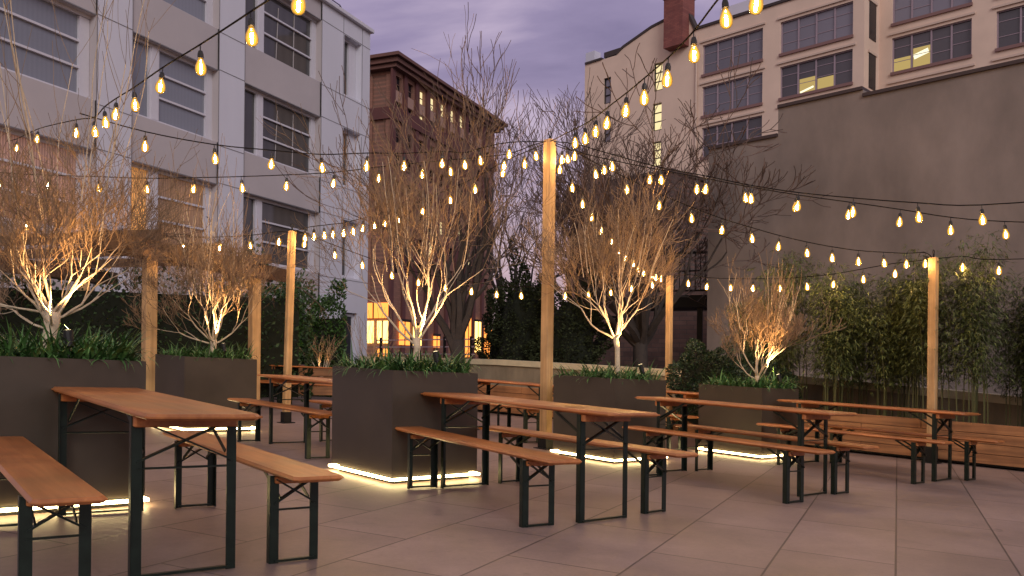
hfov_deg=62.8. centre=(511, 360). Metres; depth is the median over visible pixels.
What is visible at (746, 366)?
boxwood shrub
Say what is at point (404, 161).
light bulb
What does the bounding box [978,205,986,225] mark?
light bulb
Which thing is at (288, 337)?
light pole
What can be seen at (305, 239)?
light bulb
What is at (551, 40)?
sky
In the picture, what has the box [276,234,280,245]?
light bulb
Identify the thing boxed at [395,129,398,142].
window
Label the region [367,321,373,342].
shop window
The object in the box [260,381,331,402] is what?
beer bench
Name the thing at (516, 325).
evergreen
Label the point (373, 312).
shop window
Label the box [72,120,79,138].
light bulb
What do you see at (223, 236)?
light string cable
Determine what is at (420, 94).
window
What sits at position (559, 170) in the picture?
light bulb
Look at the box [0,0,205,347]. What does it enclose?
planter tree
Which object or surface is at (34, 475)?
beer bench
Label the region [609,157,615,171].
light bulb
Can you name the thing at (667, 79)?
light bulb
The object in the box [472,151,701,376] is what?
planter tree
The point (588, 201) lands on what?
light string cable
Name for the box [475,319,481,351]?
shop window
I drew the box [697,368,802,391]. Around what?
grass
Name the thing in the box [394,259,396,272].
window
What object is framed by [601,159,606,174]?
light bulb
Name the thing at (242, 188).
light bulb
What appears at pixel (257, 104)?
window
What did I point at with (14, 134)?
window
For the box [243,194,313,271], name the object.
window
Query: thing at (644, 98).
light bulb
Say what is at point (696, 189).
light bulb
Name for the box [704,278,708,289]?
light bulb
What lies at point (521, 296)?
light bulb
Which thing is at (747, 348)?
bamboo
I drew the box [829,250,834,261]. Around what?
light bulb
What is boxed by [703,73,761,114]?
window
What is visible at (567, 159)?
light bulb
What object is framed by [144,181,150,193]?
light bulb
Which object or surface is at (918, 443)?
beer bench
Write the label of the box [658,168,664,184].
light bulb
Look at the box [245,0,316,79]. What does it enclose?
window
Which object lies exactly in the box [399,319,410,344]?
shop window
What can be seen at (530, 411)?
beer bench
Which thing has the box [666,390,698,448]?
beer table
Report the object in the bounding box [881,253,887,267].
light bulb
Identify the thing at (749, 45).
window
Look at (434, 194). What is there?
light string cable
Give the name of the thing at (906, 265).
light bulb
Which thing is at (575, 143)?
light bulb
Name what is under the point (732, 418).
planter
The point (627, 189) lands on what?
light bulb
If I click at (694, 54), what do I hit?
light bulb
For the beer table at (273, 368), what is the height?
0.835 m
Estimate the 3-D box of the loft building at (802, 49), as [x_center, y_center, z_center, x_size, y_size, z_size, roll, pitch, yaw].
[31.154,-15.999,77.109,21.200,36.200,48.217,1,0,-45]
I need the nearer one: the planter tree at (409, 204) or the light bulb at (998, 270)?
the planter tree at (409, 204)
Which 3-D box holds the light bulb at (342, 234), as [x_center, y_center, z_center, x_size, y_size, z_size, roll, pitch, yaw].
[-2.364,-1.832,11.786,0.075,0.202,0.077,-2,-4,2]
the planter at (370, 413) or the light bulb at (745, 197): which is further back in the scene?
the light bulb at (745, 197)
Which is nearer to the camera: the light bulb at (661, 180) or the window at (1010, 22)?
the light bulb at (661, 180)
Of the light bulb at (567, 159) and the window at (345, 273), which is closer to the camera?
the light bulb at (567, 159)
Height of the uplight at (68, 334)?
0.173 m
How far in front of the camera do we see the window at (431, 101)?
131.06 m
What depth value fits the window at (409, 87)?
124.73 m
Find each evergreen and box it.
[473,282,515,358]
[484,235,541,360]
[524,268,621,364]
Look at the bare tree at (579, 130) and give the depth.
21.04 m
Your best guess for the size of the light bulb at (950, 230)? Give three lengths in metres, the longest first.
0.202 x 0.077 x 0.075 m
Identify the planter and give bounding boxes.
[0,356,148,515]
[155,354,256,431]
[328,366,479,483]
[550,375,667,463]
[698,384,798,458]
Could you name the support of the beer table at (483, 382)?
on the terrace floor
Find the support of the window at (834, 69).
in the loft building at (802, 49)
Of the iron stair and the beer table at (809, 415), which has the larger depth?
the iron stair
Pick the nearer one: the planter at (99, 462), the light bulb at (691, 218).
the planter at (99, 462)
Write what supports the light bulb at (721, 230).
hanging from the light string cable at (742, 224)
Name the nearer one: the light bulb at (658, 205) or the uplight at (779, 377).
the light bulb at (658, 205)
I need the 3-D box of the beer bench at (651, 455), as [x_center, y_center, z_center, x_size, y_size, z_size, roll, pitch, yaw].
[0.522,0.861,6.820,0.265,0.533,2.200,1,0,-43]
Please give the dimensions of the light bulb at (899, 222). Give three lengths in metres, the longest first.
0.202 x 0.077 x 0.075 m
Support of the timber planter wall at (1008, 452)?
on the terrace floor
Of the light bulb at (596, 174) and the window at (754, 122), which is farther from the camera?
the window at (754, 122)
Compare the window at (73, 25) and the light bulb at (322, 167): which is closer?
the light bulb at (322, 167)
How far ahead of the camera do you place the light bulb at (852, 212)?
8.78 m
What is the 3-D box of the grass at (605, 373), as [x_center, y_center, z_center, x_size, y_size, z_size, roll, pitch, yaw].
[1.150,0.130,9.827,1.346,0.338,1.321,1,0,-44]
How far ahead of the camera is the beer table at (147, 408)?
4.00 m
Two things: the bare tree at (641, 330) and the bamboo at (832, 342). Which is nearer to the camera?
the bamboo at (832, 342)
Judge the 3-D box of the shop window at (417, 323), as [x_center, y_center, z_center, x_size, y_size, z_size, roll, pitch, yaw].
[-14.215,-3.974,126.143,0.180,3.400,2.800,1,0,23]
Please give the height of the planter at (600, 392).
0.992 m
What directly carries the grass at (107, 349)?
in the planter at (99, 462)
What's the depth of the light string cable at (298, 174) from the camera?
10.70 m
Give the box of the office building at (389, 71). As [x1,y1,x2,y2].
[367,51,507,358]
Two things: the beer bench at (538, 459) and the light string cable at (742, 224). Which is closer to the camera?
the beer bench at (538, 459)
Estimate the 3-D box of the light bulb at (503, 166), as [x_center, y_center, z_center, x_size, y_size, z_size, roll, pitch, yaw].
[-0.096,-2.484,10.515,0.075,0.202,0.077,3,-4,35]
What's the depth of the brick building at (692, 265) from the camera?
55.53 m
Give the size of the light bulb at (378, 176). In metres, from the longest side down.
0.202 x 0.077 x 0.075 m
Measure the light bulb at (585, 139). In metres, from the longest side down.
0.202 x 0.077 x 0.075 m
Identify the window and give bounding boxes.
[0,0,89,97]
[0,127,88,231]
[131,163,211,244]
[132,36,212,139]
[163,0,212,25]
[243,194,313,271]
[244,86,314,175]
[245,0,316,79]
[342,221,353,278]
[342,313,353,364]
[343,130,354,188]
[344,39,355,98]
[367,303,387,317]
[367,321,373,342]
[377,321,387,342]
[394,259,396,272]
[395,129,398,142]
[396,77,399,90]
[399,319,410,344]
[408,84,410,97]
[413,323,420,341]
[419,91,421,104]
[430,98,432,109]
[433,333,440,347]
[465,320,470,356]
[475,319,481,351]
[484,326,491,353]
[604,78,610,103]
[605,117,610,142]
[653,103,661,130]
[653,142,660,165]
[655,63,662,90]
[702,116,761,156]
[703,28,762,73]
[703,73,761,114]
[781,2,852,52]
[781,49,852,97]
[868,49,877,90]
[869,0,877,41]
[892,19,971,71]
[893,0,971,22]
[997,5,1023,47]
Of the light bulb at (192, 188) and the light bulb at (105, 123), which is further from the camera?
the light bulb at (192, 188)
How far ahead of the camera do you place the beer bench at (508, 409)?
13.14 m
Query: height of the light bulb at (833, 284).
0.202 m
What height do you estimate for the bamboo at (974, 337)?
2.731 m
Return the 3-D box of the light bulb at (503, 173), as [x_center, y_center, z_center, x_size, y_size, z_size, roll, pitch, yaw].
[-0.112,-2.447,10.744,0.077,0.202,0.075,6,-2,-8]
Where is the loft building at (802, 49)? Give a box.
[584,0,1023,180]
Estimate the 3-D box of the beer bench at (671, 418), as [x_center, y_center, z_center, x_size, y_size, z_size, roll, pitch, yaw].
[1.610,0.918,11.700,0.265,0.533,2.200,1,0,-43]
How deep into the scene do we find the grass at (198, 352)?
10.52 m
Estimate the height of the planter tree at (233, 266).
2.821 m
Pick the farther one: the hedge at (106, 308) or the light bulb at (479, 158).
the hedge at (106, 308)
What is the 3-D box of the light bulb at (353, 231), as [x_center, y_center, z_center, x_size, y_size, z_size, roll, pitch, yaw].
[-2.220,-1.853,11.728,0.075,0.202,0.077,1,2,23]
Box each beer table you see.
[51,387,262,575]
[257,374,331,443]
[269,365,331,401]
[421,392,659,522]
[477,379,552,430]
[635,396,858,496]
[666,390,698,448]
[776,399,980,481]
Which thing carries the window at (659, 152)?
in the loft building at (802, 49)
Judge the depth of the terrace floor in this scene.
5.66 m
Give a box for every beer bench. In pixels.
[0,436,107,575]
[162,431,343,563]
[227,398,331,458]
[260,380,282,402]
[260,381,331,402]
[309,400,331,441]
[395,426,581,527]
[478,426,698,513]
[490,403,539,442]
[497,407,510,426]
[622,426,835,503]
[666,414,698,449]
[675,424,878,494]
[757,423,953,483]
[808,423,1003,480]
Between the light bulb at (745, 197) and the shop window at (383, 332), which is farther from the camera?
the shop window at (383, 332)
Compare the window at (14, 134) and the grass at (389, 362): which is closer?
the grass at (389, 362)
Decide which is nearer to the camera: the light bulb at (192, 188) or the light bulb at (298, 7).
the light bulb at (298, 7)
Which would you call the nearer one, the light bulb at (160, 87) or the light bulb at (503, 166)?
the light bulb at (160, 87)
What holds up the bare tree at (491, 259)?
on the ground
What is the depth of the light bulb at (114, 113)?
7.70 m
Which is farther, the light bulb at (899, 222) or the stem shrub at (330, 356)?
the stem shrub at (330, 356)
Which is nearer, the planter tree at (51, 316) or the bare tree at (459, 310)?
the planter tree at (51, 316)
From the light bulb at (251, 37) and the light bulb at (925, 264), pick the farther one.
the light bulb at (925, 264)
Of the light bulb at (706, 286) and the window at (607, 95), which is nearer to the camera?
the light bulb at (706, 286)
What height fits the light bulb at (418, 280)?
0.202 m
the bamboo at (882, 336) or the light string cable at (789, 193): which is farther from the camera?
the bamboo at (882, 336)
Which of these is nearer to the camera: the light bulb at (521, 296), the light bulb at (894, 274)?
the light bulb at (894, 274)
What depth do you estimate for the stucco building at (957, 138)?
17.08 m
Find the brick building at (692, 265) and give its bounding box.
[571,168,708,297]
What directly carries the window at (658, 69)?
in the loft building at (802, 49)
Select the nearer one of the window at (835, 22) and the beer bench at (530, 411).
the beer bench at (530, 411)
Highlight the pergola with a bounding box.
[0,197,331,399]
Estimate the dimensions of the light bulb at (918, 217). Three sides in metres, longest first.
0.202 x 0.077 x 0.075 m
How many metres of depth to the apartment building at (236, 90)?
24.85 m
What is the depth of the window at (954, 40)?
66.36 m
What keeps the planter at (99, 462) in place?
on the terrace floor
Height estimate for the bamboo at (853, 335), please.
2.232 m
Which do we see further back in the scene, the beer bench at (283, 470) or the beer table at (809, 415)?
the beer table at (809, 415)
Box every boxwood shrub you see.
[665,338,748,429]
[730,347,801,398]
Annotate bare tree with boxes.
[274,6,562,368]
[405,140,643,314]
[415,71,703,338]
[504,43,832,367]
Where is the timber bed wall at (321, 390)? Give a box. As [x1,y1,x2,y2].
[298,368,331,394]
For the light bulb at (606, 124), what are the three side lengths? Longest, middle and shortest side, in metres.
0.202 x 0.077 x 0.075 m
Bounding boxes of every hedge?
[0,230,317,401]
[206,278,302,395]
[278,277,347,396]
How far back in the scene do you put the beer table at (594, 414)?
5.96 m
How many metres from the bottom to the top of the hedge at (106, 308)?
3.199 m
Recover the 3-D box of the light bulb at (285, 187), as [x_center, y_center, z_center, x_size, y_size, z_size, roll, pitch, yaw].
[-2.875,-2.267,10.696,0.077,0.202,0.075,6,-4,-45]
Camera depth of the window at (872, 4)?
67.98 m
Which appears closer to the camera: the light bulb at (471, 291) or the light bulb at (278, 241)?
the light bulb at (278, 241)
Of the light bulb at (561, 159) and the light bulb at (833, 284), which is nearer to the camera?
the light bulb at (561, 159)
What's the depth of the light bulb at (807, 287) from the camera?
12.42 m
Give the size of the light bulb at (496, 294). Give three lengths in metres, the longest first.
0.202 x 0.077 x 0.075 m
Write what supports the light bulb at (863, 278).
hanging from the light string cable at (800, 277)
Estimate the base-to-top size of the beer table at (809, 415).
0.835 m
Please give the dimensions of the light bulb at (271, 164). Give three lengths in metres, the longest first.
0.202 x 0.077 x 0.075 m
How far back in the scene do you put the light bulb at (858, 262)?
11.09 m
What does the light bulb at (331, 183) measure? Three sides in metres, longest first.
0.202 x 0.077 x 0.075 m
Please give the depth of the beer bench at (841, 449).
8.03 m
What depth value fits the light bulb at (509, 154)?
10.21 m
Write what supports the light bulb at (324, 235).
hanging from the light string cable at (434, 194)
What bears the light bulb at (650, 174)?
hanging from the light string cable at (789, 193)
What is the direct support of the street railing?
on the concrete wall at (511, 370)
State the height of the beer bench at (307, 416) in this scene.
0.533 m
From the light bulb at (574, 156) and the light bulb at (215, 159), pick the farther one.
the light bulb at (574, 156)
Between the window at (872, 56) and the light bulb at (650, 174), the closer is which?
the light bulb at (650, 174)
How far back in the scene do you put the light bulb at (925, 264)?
11.24 m
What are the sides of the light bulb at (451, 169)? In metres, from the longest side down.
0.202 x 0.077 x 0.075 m
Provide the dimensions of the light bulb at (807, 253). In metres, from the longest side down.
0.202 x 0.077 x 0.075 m
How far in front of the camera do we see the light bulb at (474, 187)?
10.90 m
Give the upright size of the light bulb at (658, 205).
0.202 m
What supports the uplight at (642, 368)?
in the grass at (605, 373)
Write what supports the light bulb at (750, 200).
hanging from the light string cable at (800, 192)
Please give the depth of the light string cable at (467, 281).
12.96 m
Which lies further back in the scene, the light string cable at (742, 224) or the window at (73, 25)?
the window at (73, 25)
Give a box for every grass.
[0,315,158,371]
[153,336,257,360]
[327,341,478,377]
[550,359,666,384]
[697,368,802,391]
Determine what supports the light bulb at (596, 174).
hanging from the light string cable at (742, 224)
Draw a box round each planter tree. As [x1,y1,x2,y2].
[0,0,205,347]
[116,133,308,352]
[260,5,602,365]
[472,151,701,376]
[704,248,846,381]
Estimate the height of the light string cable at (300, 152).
0.547 m
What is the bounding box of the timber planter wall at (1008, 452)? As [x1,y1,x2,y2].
[477,385,1023,469]
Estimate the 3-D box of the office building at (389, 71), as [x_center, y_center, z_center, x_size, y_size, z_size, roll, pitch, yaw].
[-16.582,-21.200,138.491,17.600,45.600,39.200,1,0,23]
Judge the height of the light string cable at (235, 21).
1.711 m
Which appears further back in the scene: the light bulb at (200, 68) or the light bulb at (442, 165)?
the light bulb at (442, 165)
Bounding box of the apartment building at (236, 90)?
[0,0,373,364]
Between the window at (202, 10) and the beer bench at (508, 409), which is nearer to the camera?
the beer bench at (508, 409)
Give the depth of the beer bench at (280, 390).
15.33 m
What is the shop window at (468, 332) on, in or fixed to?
in the office building at (389, 71)
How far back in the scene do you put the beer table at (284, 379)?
9.40 m
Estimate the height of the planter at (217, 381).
0.972 m
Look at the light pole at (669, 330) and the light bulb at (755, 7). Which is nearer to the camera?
the light bulb at (755, 7)
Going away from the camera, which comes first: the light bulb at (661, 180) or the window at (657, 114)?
the light bulb at (661, 180)
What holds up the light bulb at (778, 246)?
hanging from the light string cable at (742, 224)
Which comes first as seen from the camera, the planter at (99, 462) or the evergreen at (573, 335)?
the planter at (99, 462)
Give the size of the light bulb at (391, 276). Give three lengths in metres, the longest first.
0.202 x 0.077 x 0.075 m
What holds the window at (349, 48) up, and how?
in the apartment building at (236, 90)
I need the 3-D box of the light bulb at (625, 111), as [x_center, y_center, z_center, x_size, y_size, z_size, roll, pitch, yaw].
[0.935,-2.094,6.876,0.077,0.202,0.075,4,0,-7]
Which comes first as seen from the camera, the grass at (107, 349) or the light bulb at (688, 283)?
the grass at (107, 349)
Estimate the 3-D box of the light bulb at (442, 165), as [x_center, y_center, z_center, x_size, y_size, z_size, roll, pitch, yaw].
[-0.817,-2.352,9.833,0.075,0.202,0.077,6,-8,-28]
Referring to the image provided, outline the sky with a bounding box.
[331,0,746,316]
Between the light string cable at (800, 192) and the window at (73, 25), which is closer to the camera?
the light string cable at (800, 192)
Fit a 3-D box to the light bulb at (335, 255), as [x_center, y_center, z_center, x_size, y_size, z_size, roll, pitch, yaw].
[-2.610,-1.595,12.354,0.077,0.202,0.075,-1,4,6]
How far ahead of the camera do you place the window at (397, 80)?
121.54 m
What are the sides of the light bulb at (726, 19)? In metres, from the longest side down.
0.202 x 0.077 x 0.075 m
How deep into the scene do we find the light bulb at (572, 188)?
10.98 m
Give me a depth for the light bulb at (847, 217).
9.82 m
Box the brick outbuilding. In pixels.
[578,291,706,369]
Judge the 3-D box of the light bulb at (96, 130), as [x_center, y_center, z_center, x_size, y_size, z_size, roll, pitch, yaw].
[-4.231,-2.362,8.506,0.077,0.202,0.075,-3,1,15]
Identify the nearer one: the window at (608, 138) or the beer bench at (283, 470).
the beer bench at (283, 470)
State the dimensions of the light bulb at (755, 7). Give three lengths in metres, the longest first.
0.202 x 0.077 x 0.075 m
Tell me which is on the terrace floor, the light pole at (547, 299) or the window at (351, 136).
the light pole at (547, 299)
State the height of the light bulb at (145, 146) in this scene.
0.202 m
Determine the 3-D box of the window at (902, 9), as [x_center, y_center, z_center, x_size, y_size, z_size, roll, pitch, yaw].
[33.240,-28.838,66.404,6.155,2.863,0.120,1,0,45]
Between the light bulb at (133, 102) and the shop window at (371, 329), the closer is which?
the light bulb at (133, 102)
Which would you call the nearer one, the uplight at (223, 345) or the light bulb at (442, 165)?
the light bulb at (442, 165)
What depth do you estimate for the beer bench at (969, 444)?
9.56 m
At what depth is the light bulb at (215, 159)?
8.69 m
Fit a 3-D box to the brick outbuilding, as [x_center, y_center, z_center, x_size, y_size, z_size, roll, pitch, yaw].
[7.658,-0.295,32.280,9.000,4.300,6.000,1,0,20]
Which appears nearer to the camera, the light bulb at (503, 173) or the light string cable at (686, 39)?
the light string cable at (686, 39)
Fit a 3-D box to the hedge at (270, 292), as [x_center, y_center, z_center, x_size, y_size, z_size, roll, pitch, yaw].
[-5.941,-0.583,19.384,2.193,3.360,1.008,1,0,-10]
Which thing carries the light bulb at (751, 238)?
hanging from the light string cable at (742, 224)
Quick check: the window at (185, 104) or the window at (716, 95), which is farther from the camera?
the window at (716, 95)
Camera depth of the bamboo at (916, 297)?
11.75 m
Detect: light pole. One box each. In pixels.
[277,223,295,423]
[533,131,555,449]
[665,269,672,429]
[925,249,941,463]
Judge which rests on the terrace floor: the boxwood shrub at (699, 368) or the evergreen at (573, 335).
the boxwood shrub at (699, 368)
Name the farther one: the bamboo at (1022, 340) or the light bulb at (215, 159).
the bamboo at (1022, 340)
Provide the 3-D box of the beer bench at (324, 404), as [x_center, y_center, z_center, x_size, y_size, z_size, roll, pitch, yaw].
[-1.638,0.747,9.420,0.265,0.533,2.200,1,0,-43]
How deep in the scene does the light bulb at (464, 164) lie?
9.94 m
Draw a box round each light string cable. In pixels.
[2,142,543,178]
[2,209,287,237]
[10,0,269,140]
[81,113,545,154]
[294,144,543,231]
[296,232,644,287]
[551,0,718,140]
[554,141,1023,205]
[555,145,1023,222]
[556,143,931,256]
[556,151,668,275]
[674,259,927,278]
[938,256,1023,259]
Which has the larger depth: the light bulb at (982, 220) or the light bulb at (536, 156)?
the light bulb at (536, 156)
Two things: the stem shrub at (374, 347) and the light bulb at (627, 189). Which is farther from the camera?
the stem shrub at (374, 347)
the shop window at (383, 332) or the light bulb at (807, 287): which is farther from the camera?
the shop window at (383, 332)
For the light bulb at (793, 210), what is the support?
hanging from the light string cable at (789, 193)
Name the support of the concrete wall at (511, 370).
on the ground
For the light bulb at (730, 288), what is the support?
hanging from the light string cable at (800, 277)
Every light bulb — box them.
[34,129,39,143]
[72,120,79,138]
[91,118,98,137]
[102,108,109,128]
[111,99,119,120]
[130,88,139,111]
[141,132,148,151]
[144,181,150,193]
[155,68,165,93]
[190,178,196,192]
[195,45,206,75]
[211,145,218,164]
[239,177,244,192]
[245,13,258,46]
[268,153,274,169]
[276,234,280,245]
[283,178,288,190]
[291,0,305,15]
[302,230,307,241]
[319,158,325,172]
[322,228,326,239]
[330,173,335,187]
[332,246,337,258]
[341,223,346,236]
[351,223,355,235]
[363,153,369,170]
[376,167,381,182]
[389,266,394,278]
[401,154,406,170]
[416,274,420,285]
[439,152,444,168]
[448,160,452,175]
[462,154,467,169]
[469,282,473,294]
[473,181,477,193]
[478,149,483,165]
[494,286,498,297]
[500,170,505,177]
[501,157,506,170]
[506,143,511,158]
[519,287,523,299]
[522,153,527,168]
[533,146,538,160]
[557,163,562,173]
[559,148,564,163]
[565,148,570,163]
[569,177,574,191]
[571,148,577,160]
[572,132,578,148]
[580,193,584,207]
[582,124,588,144]
[592,117,599,137]
[593,165,598,178]
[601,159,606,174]
[602,107,610,129]
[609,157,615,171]
[621,93,629,117]
[624,178,629,193]
[639,78,648,105]
[647,168,652,184]
[656,196,661,209]
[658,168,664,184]
[662,58,672,87]
[686,277,690,286]
[688,32,699,62]
[689,207,694,222]
[694,180,699,193]
[702,177,708,194]
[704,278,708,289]
[719,0,732,28]
[719,219,724,234]
[728,281,732,290]
[743,186,747,202]
[747,189,753,203]
[748,0,762,14]
[749,229,754,242]
[775,236,780,250]
[792,195,796,211]
[794,193,800,210]
[804,242,809,256]
[805,277,809,290]
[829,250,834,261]
[831,274,835,287]
[845,205,850,219]
[849,198,856,217]
[855,251,861,265]
[861,271,865,282]
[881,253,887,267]
[892,266,897,277]
[896,210,902,226]
[903,254,909,268]
[915,203,922,222]
[922,253,927,267]
[947,218,954,234]
[959,257,965,271]
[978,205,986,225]
[996,262,1001,274]
[1002,222,1009,238]
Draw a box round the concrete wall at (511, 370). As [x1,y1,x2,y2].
[362,356,1023,426]
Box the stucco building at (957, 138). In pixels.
[707,58,1023,395]
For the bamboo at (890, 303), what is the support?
on the planting bed
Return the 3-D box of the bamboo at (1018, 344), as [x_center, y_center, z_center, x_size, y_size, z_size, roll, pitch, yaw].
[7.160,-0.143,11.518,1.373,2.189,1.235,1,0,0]
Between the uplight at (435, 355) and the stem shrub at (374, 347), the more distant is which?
the stem shrub at (374, 347)
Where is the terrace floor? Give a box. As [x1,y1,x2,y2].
[0,396,1023,575]
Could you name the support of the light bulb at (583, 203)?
hanging from the light string cable at (588, 201)
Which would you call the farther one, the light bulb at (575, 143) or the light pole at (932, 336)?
the light pole at (932, 336)
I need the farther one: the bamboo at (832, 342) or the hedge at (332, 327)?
the hedge at (332, 327)
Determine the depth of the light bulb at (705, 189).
9.53 m
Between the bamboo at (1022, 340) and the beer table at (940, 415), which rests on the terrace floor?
the beer table at (940, 415)
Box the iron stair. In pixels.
[593,251,707,366]
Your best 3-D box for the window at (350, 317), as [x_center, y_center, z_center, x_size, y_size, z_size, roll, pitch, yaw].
[-6.250,-0.491,31.332,0.120,2.600,0.960,1,0,23]
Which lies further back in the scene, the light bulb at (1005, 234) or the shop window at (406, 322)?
the shop window at (406, 322)
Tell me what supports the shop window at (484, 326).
in the office building at (389, 71)
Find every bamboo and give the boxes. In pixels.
[719,294,808,377]
[743,249,836,408]
[798,263,879,411]
[816,273,892,413]
[848,270,925,416]
[867,266,958,417]
[885,242,975,419]
[917,226,1019,423]
[976,271,1023,426]
[1006,296,1023,400]
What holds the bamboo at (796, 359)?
on the planting bed
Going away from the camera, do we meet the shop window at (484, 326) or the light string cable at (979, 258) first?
the light string cable at (979, 258)
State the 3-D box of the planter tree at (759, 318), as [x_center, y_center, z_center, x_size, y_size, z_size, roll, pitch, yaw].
[3.426,-0.509,11.041,1.809,1.928,1.112,1,0,27]
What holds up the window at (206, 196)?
in the apartment building at (236, 90)
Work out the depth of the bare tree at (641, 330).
18.35 m
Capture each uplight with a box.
[63,329,73,356]
[221,343,225,356]
[432,351,439,369]
[638,364,643,376]
[776,374,781,386]
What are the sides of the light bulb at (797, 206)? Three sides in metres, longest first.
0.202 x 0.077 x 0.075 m
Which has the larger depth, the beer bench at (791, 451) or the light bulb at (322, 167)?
the light bulb at (322, 167)
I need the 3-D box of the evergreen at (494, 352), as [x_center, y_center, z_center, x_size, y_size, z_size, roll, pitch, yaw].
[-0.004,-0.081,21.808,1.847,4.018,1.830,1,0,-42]
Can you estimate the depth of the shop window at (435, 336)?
131.74 m
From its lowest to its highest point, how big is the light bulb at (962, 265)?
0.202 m
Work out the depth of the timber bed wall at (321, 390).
17.90 m
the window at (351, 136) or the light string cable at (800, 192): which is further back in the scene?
the window at (351, 136)
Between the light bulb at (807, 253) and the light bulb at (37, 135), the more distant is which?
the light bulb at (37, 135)
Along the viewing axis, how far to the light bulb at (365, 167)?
9.42 m
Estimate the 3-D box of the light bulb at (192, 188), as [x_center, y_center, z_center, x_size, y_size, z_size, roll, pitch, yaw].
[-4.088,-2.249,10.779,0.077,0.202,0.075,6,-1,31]
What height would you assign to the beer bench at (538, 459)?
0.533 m
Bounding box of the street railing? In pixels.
[376,336,474,358]
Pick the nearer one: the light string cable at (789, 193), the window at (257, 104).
the light string cable at (789, 193)
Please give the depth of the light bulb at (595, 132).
7.92 m
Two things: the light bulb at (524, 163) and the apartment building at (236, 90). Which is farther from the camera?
the apartment building at (236, 90)
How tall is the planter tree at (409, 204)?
3.076 m
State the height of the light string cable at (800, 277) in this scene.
0.173 m
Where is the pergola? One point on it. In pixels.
(254, 327)
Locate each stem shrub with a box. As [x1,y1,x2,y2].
[299,334,347,366]
[343,308,403,362]

